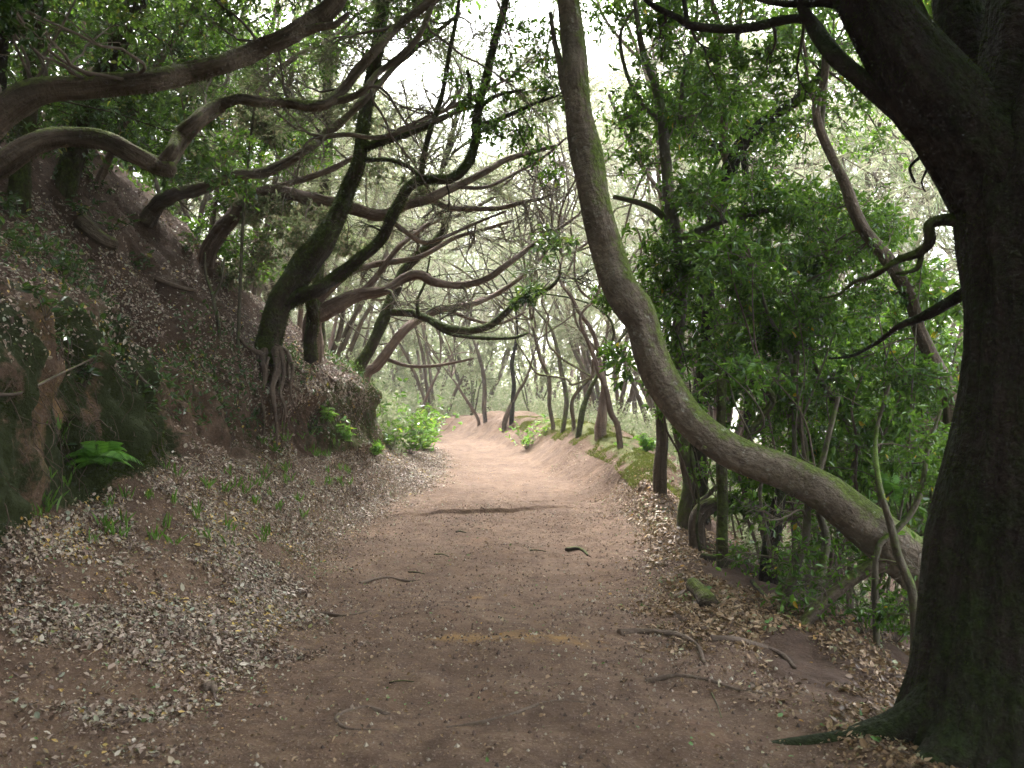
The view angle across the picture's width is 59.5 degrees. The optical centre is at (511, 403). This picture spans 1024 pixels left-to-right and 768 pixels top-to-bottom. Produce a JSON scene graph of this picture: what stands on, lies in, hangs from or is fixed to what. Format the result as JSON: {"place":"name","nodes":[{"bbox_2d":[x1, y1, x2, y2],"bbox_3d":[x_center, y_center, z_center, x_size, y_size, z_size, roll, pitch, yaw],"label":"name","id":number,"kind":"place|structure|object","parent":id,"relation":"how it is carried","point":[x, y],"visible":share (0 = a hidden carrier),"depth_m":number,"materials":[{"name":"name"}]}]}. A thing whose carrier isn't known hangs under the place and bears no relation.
{"place":"outdoors","nodes":[
{"label":"outdoors","id":0,"kind":"place"},
{"bbox_2d":[0,85,442,767],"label":"hillside","id":1,"kind":"structure","parent":0,"point":[16,365],"depth_m":7.33,"materials":[{"name":"soil"}]},
{"bbox_2d":[20,270,98,320],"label":"seedling","id":2,"kind":"object","parent":1,"relation":"on","point":[28,287],"visible":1,"depth_m":6.61,"materials":[{"name":"green plant"}]},
{"bbox_2d":[72,213,118,249],"bbox_3d":[-4.632,-1.908,9.980,0.481,0.380,0.251,0,0,-33],"label":"stump","id":3,"kind":"object","parent":1,"relation":"on","point":[85,224],"visible":1,"depth_m":9.88,"materials":[{"name":"wood"}]},
{"bbox_2d":[64,441,142,471],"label":"fern","id":4,"kind":"object","parent":1,"relation":"on","point":[111,453],"visible":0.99,"depth_m":7.08,"materials":[{"name":"green plant"}]},
{"bbox_2d":[0,0,227,186],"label":"hillside tree","id":5,"kind":"object","parent":1,"relation":"on","point":[4,59],"visible":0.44,"depth_m":8.79,"materials":[{"name":"green plant"}]},
{"bbox_2d":[1,0,261,200],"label":"hillside tree","id":6,"kind":"object","parent":1,"relation":"on","point":[71,163],"visible":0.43,"depth_m":10.11,"materials":[{"name":"green plant"}]},
{"bbox_2d":[6,0,257,214],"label":"hillside tree","id":7,"kind":"object","parent":1,"relation":"on","point":[20,181],"visible":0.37,"depth_m":9.24,"materials":[{"name":"green plant"}]},
{"bbox_2d":[7,0,302,210],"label":"hillside tree","id":8,"kind":"object","parent":1,"relation":"on","point":[103,172],"visible":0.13,"depth_m":10.79,"materials":[{"name":"green plant"}]},
{"bbox_2d":[13,1,311,240],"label":"leafy tree","id":9,"kind":"object","parent":1,"relation":"on","point":[202,205],"visible":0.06,"depth_m":17.07,"materials":[{"name":"green plant"}]},
{"bbox_2d":[0,0,349,139],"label":"heath tree","id":10,"kind":"object","parent":1,"relation":"on","point":[21,100],"visible":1,"depth_m":6.45,"materials":[{"name":"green plant"}]},
{"bbox_2d":[32,417,352,544],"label":"grass","id":11,"kind":"structure","parent":1,"relation":"on","point":[111,528],"depth_m":7.88,"materials":[{"name":"plant"}]},
{"bbox_2d":[0,306,384,522],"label":"moss","id":12,"kind":"object","parent":1,"relation":"on","point":[148,459],"visible":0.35,"depth_m":7.51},
{"bbox_2d":[0,147,385,456],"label":"leaf litter","id":13,"kind":"object","parent":1,"relation":"on","point":[215,357],"visible":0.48,"depth_m":10.41,"materials":[{"name":"plant"}]},
{"bbox_2d":[0,318,386,542],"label":"rootlets","id":14,"kind":"object","parent":1,"relation":"on","point":[98,420],"visible":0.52,"depth_m":7.33,"materials":[{"name":"brown plant"}]},
{"bbox_2d":[0,196,389,457],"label":"bank plants","id":15,"kind":"object","parent":1,"relation":"on","point":[168,376],"visible":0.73,"depth_m":9.37,"materials":[{"name":"green plant"}]},
{"bbox_2d":[78,0,365,286],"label":"leafy tree","id":16,"kind":"object","parent":1,"relation":"on","point":[145,179],"visible":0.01,"depth_m":20.30,"materials":[{"name":"green plant"}]},
{"bbox_2d":[63,0,429,297],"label":"heath tree","id":17,"kind":"object","parent":1,"relation":"on","point":[255,291],"visible":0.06,"depth_m":19.04,"materials":[{"name":"green plant"}]},
{"bbox_2d":[236,71,257,348],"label":"sapling","id":18,"kind":"object","parent":1,"relation":"on","point":[241,264],"visible":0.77,"depth_m":11.11,"materials":[{"name":"brown plant"}]},
{"bbox_2d":[170,12,358,282],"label":"hillside tree","id":19,"kind":"object","parent":1,"relation":"on","point":[228,194],"visible":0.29,"depth_m":13.33,"materials":[{"name":"green plant"}]},
{"bbox_2d":[0,0,565,231],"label":"heath tree","id":20,"kind":"object","parent":1,"relation":"on","point":[19,153],"visible":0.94,"depth_m":8.44,"materials":[{"name":"green plant"}]},
{"bbox_2d":[154,55,445,357],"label":"heath tree","id":21,"kind":"object","parent":1,"relation":"on","point":[266,290],"visible":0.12,"depth_m":20.18,"materials":[{"name":"green plant"}]},
{"bbox_2d":[242,0,371,348],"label":"hillside tree","id":22,"kind":"object","parent":1,"relation":"on","point":[324,185],"visible":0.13,"depth_m":15.22,"materials":[{"name":"green plant"}]},
{"bbox_2d":[176,59,452,350],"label":"heath tree","id":23,"kind":"object","parent":1,"relation":"on","point":[333,332],"depth_m":34.16,"materials":[{"name":"green plant"}]},
{"bbox_2d":[222,262,410,456],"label":"undergrowth","id":24,"kind":"object","parent":1,"relation":"on","point":[390,416],"visible":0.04,"depth_m":17.89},
{"bbox_2d":[189,86,450,361],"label":"heath tree","id":25,"kind":"object","parent":1,"relation":"on","point":[359,327],"visible":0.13,"depth_m":22.22,"materials":[{"name":"green plant"}]},
{"bbox_2d":[121,0,526,244],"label":"heath tree","id":26,"kind":"object","parent":1,"relation":"on","point":[154,208],"visible":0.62,"depth_m":10.84,"materials":[{"name":"green plant"}]},
{"bbox_2d":[237,245,415,357],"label":"heath tree","id":27,"kind":"object","parent":1,"relation":"on","point":[371,322],"visible":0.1,"depth_m":38.59,"materials":[{"name":"green plant"}]},
{"bbox_2d":[193,0,473,328],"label":"heath tree","id":28,"kind":"object","parent":1,"relation":"on","point":[300,318],"visible":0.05,"depth_m":24.77,"materials":[{"name":"green plant"}]},
{"bbox_2d":[145,0,610,292],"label":"heath tree","id":29,"kind":"object","parent":1,"relation":"on","point":[229,219],"visible":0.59,"depth_m":12.76,"materials":[{"name":"green plant"}]},
{"bbox_2d":[202,99,622,363],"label":"heath tree","id":30,"kind":"object","parent":1,"relation":"on","point":[334,306],"visible":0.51,"depth_m":13.97,"materials":[{"name":"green plant"}]},
{"bbox_2d":[382,408,445,454],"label":"bush","id":31,"kind":"object","parent":1,"relation":"on","point":[413,436],"visible":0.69,"depth_m":18.55,"materials":[{"name":"green plant"}]},
{"bbox_2d":[240,0,611,446],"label":"mossy tree","id":32,"kind":"object","parent":1,"relation":"on","point":[292,288],"visible":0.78,"depth_m":11.11,"materials":[{"name":"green plant"}]},
{"bbox_2d":[260,0,657,382],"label":"heath tree","id":33,"kind":"object","parent":1,"relation":"on","point":[382,359],"visible":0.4,"depth_m":16.95,"materials":[{"name":"green plant"}]},
{"bbox_2d":[335,1,630,377],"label":"mossy tree","id":34,"kind":"object","parent":1,"relation":"on","point":[367,353],"visible":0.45,"depth_m":15.09,"materials":[{"name":"green plant"}]},
{"bbox_2d":[9,0,957,440],"label":"sky","id":35,"kind":"structure","parent":0,"point":[407,62],"materials":[{"name":"white"}]},
{"bbox_2d":[169,426,842,767],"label":"path","id":36,"kind":"structure","parent":0,"point":[502,461],"depth_m":5.54,"materials":[{"name":"soil"}]},
{"bbox_2d":[0,445,490,767],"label":"leaf litter","id":37,"kind":"object","parent":36,"relation":"on","point":[76,633],"visible":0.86,"depth_m":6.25,"materials":[{"name":"plant"}]},
{"bbox_2d":[345,326,424,401],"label":"leafy tree","id":38,"kind":"object","parent":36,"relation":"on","point":[412,344],"visible":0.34,"depth_m":37.36,"materials":[{"name":"green plant"}]},
{"bbox_2d":[0,481,917,767],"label":"path crumbs","id":39,"kind":"object","parent":36,"relation":"on","point":[292,701],"visible":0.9,"depth_m":5.67,"materials":[{"name":"soil"}]},
{"bbox_2d":[67,452,938,767],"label":"scattered leaves","id":40,"kind":"object","parent":36,"relation":"on","point":[519,636],"visible":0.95,"depth_m":5.93,"materials":[{"name":"plant"}]},
{"bbox_2d":[409,408,919,767],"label":"slope","id":41,"kind":"structure","parent":0,"point":[547,452],"depth_m":7.04,"materials":[{"name":"soil"}]},
{"bbox_2d":[339,144,559,422],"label":"heath tree","id":42,"kind":"object","parent":41,"relation":"on","point":[430,398],"visible":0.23,"depth_m":35.47,"materials":[{"name":"green plant"}]},
{"bbox_2d":[333,85,565,416],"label":"heath tree","id":43,"kind":"object","parent":41,"relation":"on","point":[421,376],"visible":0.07,"depth_m":42.89,"materials":[{"name":"green plant"}]},
{"bbox_2d":[288,8,635,424],"bbox_3d":[-1.923,-5.736,24.752,11.569,12.700,6.632,0,0,-41],"label":"heath tree","id":44,"kind":"object","parent":41,"relation":"on","point":[513,393],"visible":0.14,"depth_m":24.79,"materials":[{"name":"green plant"}]},
{"bbox_2d":[317,7,615,422],"bbox_3d":[-1.533,-5.749,28.043,11.927,12.896,5.818,0,0,0],"label":"heath tree","id":45,"kind":"object","parent":41,"relation":"on","point":[484,395],"visible":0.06,"depth_m":28.02,"materials":[{"name":"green plant"}]},
{"bbox_2d":[438,320,504,415],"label":"leafy tree","id":46,"kind":"object","parent":41,"relation":"on","point":[464,367],"visible":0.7,"depth_m":34.71,"materials":[{"name":"green plant"}]},
{"bbox_2d":[308,0,635,429],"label":"heath tree","id":47,"kind":"object","parent":41,"relation":"on","point":[531,317],"visible":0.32,"depth_m":20.88,"materials":[{"name":"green plant"}]},
{"bbox_2d":[399,211,574,412],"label":"heath tree","id":48,"kind":"object","parent":41,"relation":"on","point":[491,392],"visible":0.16,"depth_m":40.24,"materials":[{"name":"green plant"}]},
{"bbox_2d":[221,179,757,441],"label":"wood","id":49,"kind":"object","parent":41,"relation":"on","point":[388,367],"visible":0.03,"depth_m":50.05,"materials":[{"name":"green plant"}]},
{"bbox_2d":[374,357,650,428],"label":"undergrowth","id":50,"kind":"object","parent":41,"relation":"on","point":[458,405],"visible":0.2,"depth_m":38.37,"materials":[{"name":"plant"}]},
{"bbox_2d":[493,306,575,410],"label":"leafy tree","id":51,"kind":"object","parent":41,"relation":"on","point":[508,346],"visible":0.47,"depth_m":32.99,"materials":[{"name":"green plant"}]},
{"bbox_2d":[427,35,650,401],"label":"heath tree","id":52,"kind":"object","parent":41,"relation":"on","point":[541,368],"visible":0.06,"depth_m":45.06,"materials":[{"name":"green plant"}]},
{"bbox_2d":[483,252,625,431],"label":"heath tree","id":53,"kind":"object","parent":41,"relation":"on","point":[583,385],"visible":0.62,"depth_m":18.50,"materials":[{"name":"brown plant"}]},
{"bbox_2d":[444,16,681,415],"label":"heath tree","id":54,"kind":"object","parent":41,"relation":"on","point":[585,388],"visible":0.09,"depth_m":34.78,"materials":[{"name":"green plant"}]},
{"bbox_2d":[480,180,662,422],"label":"heath tree","id":55,"kind":"object","parent":41,"relation":"on","point":[578,336],"visible":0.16,"depth_m":30.83,"materials":[{"name":"green plant"}]},
{"bbox_2d":[532,9,650,440],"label":"heath tree","id":56,"kind":"object","parent":41,"relation":"on","point":[600,430],"visible":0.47,"depth_m":16.79,"materials":[{"name":"brown plant"}]},
{"bbox_2d":[511,415,681,499],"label":"moss","id":57,"kind":"object","parent":41,"relation":"on","point":[644,455],"visible":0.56,"depth_m":15.02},
{"bbox_2d":[390,6,839,448],"bbox_3d":[2.315,-3.716,15.398,9.227,9.206,2.354,0,0,-22],"label":"heath tree","id":58,"kind":"object","parent":41,"relation":"on","point":[615,421],"visible":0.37,"depth_m":15.04,"materials":[{"name":"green plant"}]},
{"bbox_2d":[463,0,809,414],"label":"heath tree","id":59,"kind":"object","parent":41,"relation":"on","point":[649,400],"visible":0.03,"depth_m":31.29,"materials":[{"name":"green plant"}]},
{"bbox_2d":[597,306,709,551],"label":"tree","id":60,"kind":"object","parent":41,"relation":"on","point":[672,334],"visible":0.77,"depth_m":9.29,"materials":[{"name":"green plant"}]},
{"bbox_2d":[492,0,819,435],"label":"heath tree","id":61,"kind":"object","parent":41,"relation":"on","point":[637,394],"visible":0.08,"depth_m":27.54,"materials":[{"name":"green plant"}]},
{"bbox_2d":[653,411,667,494],"bbox_3d":[1.990,0.758,12.006,0.222,1.420,0.207,0,0,0],"label":"trunk","id":62,"kind":"object","parent":41,"relation":"on","point":[660,470],"visible":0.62,"depth_m":11.94,"materials":[{"name":"brown plant"}]},
{"bbox_2d":[475,0,859,433],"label":"heath tree","id":63,"kind":"object","parent":41,"relation":"on","point":[566,400],"visible":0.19,"depth_m":19.89,"materials":[{"name":"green plant"}]},
{"bbox_2d":[492,73,847,431],"bbox_3d":[4.337,-3.823,25.236,9.812,9.329,7.177,0,0,0],"label":"heath tree","id":64,"kind":"object","parent":41,"relation":"on","point":[506,417],"visible":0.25,"depth_m":24.78,"materials":[{"name":"green plant"}]},
{"bbox_2d":[663,321,736,537],"bbox_3d":[1.933,0.385,9.619,0.873,2.526,0.962,0,0,-26],"label":"thin stem","id":65,"kind":"object","parent":41,"relation":"on","point":[688,358],"visible":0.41,"depth_m":9.66,"materials":[{"name":"green plant"}]},
{"bbox_2d":[536,6,863,436],"bbox_3d":[7.476,-5.571,29.692,10.700,16.429,12.639,0,0,-42],"label":"heath tree","id":66,"kind":"object","parent":41,"relation":"on","point":[714,412],"visible":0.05,"depth_m":30.15,"materials":[{"name":"green plant"}]},
{"bbox_2d":[580,0,824,529],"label":"slender tree","id":67,"kind":"object","parent":41,"relation":"on","point":[665,131],"visible":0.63,"depth_m":10.36,"materials":[{"name":"green plant"}]},
{"bbox_2d":[561,170,847,435],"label":"heath tree","id":68,"kind":"object","parent":41,"relation":"on","point":[738,432],"visible":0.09,"depth_m":22.72,"materials":[{"name":"green plant"}]},
{"bbox_2d":[496,0,916,421],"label":"heath tree","id":69,"kind":"object","parent":41,"relation":"on","point":[796,167],"visible":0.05,"depth_m":22.73,"materials":[{"name":"green plant"}]},
{"bbox_2d":[504,392,909,636],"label":"undergrowth","id":70,"kind":"object","parent":41,"relation":"on","point":[639,427],"visible":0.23,"depth_m":19.15,"materials":[{"name":"plant"}]},
{"bbox_2d":[635,353,783,588],"bbox_3d":[1.749,0.688,7.842,1.347,2.248,0.899,0,0,24],"label":"thin stem","id":71,"kind":"object","parent":41,"relation":"on","point":[736,377],"visible":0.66,"depth_m":7.71,"materials":[{"name":"green plant"}]},
{"bbox_2d":[621,164,815,592],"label":"understory tree","id":72,"kind":"object","parent":41,"relation":"on","point":[678,255],"visible":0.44,"depth_m":9.76,"materials":[{"name":"green plant"}]},
{"bbox_2d":[481,142,961,437],"bbox_3d":[4.626,-2.272,18.790,10.822,6.142,8.645,0,0,0],"label":"heath tree","id":73,"kind":"object","parent":41,"relation":"on","point":[580,422],"visible":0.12,"depth_m":17.65,"materials":[{"name":"green plant"}]},
{"bbox_2d":[602,0,850,540],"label":"slender tree","id":74,"kind":"object","parent":41,"relation":"on","point":[688,161],"visible":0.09,"depth_m":12.19,"materials":[{"name":"green plant"}]},
{"bbox_2d":[511,0,953,486],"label":"heath tree","id":75,"kind":"object","parent":41,"relation":"on","point":[657,176],"visible":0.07,"depth_m":19.02,"materials":[{"name":"green plant"}]},
{"bbox_2d":[538,0,930,524],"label":"slender tree","id":76,"kind":"object","parent":41,"relation":"on","point":[765,118],"visible":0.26,"depth_m":11.29,"materials":[{"name":"green plant"}]},
{"bbox_2d":[682,333,787,568],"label":"slender tree","id":77,"kind":"object","parent":41,"relation":"on","point":[720,405],"visible":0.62,"depth_m":8.57,"materials":[{"name":"green plant"}]},
{"bbox_2d":[548,0,922,625],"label":"leaning tree","id":78,"kind":"object","parent":41,"relation":"on","point":[852,515],"visible":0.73,"depth_m":7.45,"materials":[{"name":"brown plant"}]},
{"bbox_2d":[670,168,815,571],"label":"tree","id":79,"kind":"object","parent":41,"relation":"on","point":[701,197],"visible":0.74,"depth_m":8.57,"materials":[{"name":"green plant"}]},
{"bbox_2d":[655,407,844,567],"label":"undergrowth","id":80,"kind":"object","parent":41,"relation":"on","point":[708,507],"visible":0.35,"depth_m":9.54,"materials":[{"name":"green plant"}]},
{"bbox_2d":[679,216,849,615],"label":"tree","id":81,"kind":"object","parent":41,"relation":"on","point":[768,254],"visible":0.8,"depth_m":8.16,"materials":[{"name":"green plant"}]},
{"bbox_2d":[568,437,967,767],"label":"leaf litter","id":82,"kind":"object","parent":41,"relation":"on","point":[738,612],"visible":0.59,"depth_m":6.57,"materials":[{"name":"plant"}]},
{"bbox_2d":[707,484,851,623],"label":"understory tree","id":83,"kind":"object","parent":41,"relation":"on","point":[799,552],"visible":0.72,"depth_m":7.12,"materials":[{"name":"green plant"}]},
{"bbox_2d":[730,488,833,597],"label":"understory tree","id":84,"kind":"object","parent":41,"relation":"on","point":[763,576],"visible":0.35,"depth_m":8.35,"materials":[{"name":"green plant"}]},
{"bbox_2d":[608,33,956,526],"bbox_3d":[6.173,-1.947,18.140,7.637,10.742,8.450,0,0,17],"label":"heath tree","id":85,"kind":"object","parent":41,"relation":"on","point":[863,174],"visible":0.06,"depth_m":16.25,"materials":[{"name":"green plant"}]},
{"bbox_2d":[642,6,959,506],"bbox_3d":[9.245,-2.856,18.354,12.440,14.958,11.109,0,0,0],"label":"heath tree","id":86,"kind":"object","parent":41,"relation":"on","point":[930,181],"visible":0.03,"depth_m":16.99,"materials":[{"name":"green plant"}]},
{"bbox_2d":[704,344,901,618],"bbox_3d":[2.710,0.837,8.512,1.787,2.838,0.770,0,0,13],"label":"thin stem","id":87,"kind":"object","parent":41,"relation":"on","point":[866,434],"visible":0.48,"depth_m":8.41,"materials":[{"name":"green plant"}]},
{"bbox_2d":[751,317,866,587],"bbox_3d":[2.909,0.592,8.716,0.979,2.949,0.887,0,0,-33],"label":"thin stem","id":88,"kind":"object","parent":41,"relation":"on","point":[808,335],"visible":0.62,"depth_m":8.64,"materials":[{"name":"green plant"}]},
{"bbox_2d":[661,205,961,533],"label":"leafy tree","id":89,"kind":"object","parent":41,"relation":"on","point":[944,278],"visible":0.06,"depth_m":13.91,"materials":[{"name":"green plant"}]},
{"bbox_2d":[687,287,938,616],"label":"understory tree","id":90,"kind":"object","parent":41,"relation":"on","point":[843,415],"visible":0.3,"depth_m":9.33,"materials":[{"name":"green plant"}]},
{"bbox_2d":[761,223,865,529],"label":"tree","id":91,"kind":"object","parent":41,"relation":"on","point":[836,317],"visible":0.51,"depth_m":8.52,"materials":[{"name":"green plant"}]},
{"bbox_2d":[758,396,883,604],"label":"understory tree","id":92,"kind":"object","parent":41,"relation":"on","point":[824,529],"visible":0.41,"depth_m":7.60,"materials":[{"name":"green plant"}]},
{"bbox_2d":[629,0,1023,767],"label":"broadleaf tree","id":93,"kind":"object","parent":41,"relation":"on","point":[939,84],"visible":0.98,"depth_m":4.17,"materials":[{"name":"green plant"}]},
{"bbox_2d":[708,163,962,642],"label":"understory tree","id":94,"kind":"object","parent":41,"relation":"on","point":[777,198],"visible":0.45,"depth_m":9.21,"materials":[{"name":"green plant"}]},
{"bbox_2d":[784,437,920,607],"bbox_3d":[3.279,1.363,8.818,1.023,2.084,1.318,0,0,43],"label":"thin stem","id":95,"kind":"object","parent":41,"relation":"on","point":[837,472],"visible":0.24,"depth_m":9.05,"materials":[{"name":"green plant"}]},
{"bbox_2d":[748,40,957,437],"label":"slender tree","id":96,"kind":"object","parent":41,"relation":"on","point":[872,242],"visible":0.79,"depth_m":8.18,"materials":[{"name":"green plant"}]},
{"bbox_2d":[782,345,957,604],"bbox_3d":[3.264,0.792,8.330,1.520,2.642,1.000,0,0,10],"label":"thin stem","id":97,"kind":"object","parent":41,"relation":"on","point":[849,386],"visible":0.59,"depth_m":8.24,"materials":[{"name":"green plant"}]},
{"bbox_2d":[780,295,962,539],"bbox_3d":[4.381,0.938,10.556,2.654,4.641,1.945,0,0,0],"label":"leaning heath trunk","id":98,"kind":"object","parent":41,"relation":"on","point":[905,330],"visible":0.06,"depth_m":10.45,"materials":[{"name":"green plant"}]},
{"bbox_2d":[820,467,930,630],"bbox_3d":[3.173,1.382,8.017,1.766,1.741,0.776,0,0,31],"label":"thin stem","id":99,"kind":"object","parent":41,"relation":"on","point":[912,521],"visible":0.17,"depth_m":7.93,"materials":[{"name":"green plant"}]},
{"bbox_2d":[789,41,962,349],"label":"heath tree","id":100,"kind":"object","parent":41,"relation":"on","point":[936,197],"visible":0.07,"depth_m":12.77,"materials":[{"name":"green plant"}]},
{"bbox_2d":[826,370,927,507],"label":"thin stem","id":101,"kind":"object","parent":41,"relation":"on","point":[902,406],"visible":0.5,"depth_m":8.03,"materials":[{"name":"green plant"}]},
{"bbox_2d":[848,383,948,662],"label":"understory tree","id":102,"kind":"object","parent":41,"relation":"on","point":[910,594],"visible":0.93,"depth_m":6.31,"materials":[{"name":"green plant"}]},
{"bbox_2d":[860,409,950,647],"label":"understory tree","id":103,"kind":"object","parent":41,"relation":"on","point":[925,480],"visible":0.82,"depth_m":6.79,"materials":[{"name":"green plant"}]},
{"bbox_2d":[855,314,960,512],"bbox_3d":[3.823,0.868,8.870,0.927,3.625,1.015,0,0,0],"label":"thin stem","id":104,"kind":"object","parent":41,"relation":"on","point":[880,388],"visible":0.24,"depth_m":8.83,"materials":[{"name":"green plant"}]},
{"bbox_2d":[870,395,946,536],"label":"thin stem","id":105,"kind":"object","parent":41,"relation":"on","point":[895,438],"visible":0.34,"depth_m":7.80,"materials":[{"name":"green plant"}]},
{"bbox_2d":[881,257,962,632],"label":"tree","id":106,"kind":"object","parent":41,"relation":"on","point":[919,277],"visible":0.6,"depth_m":7.86,"materials":[{"name":"green plant"}]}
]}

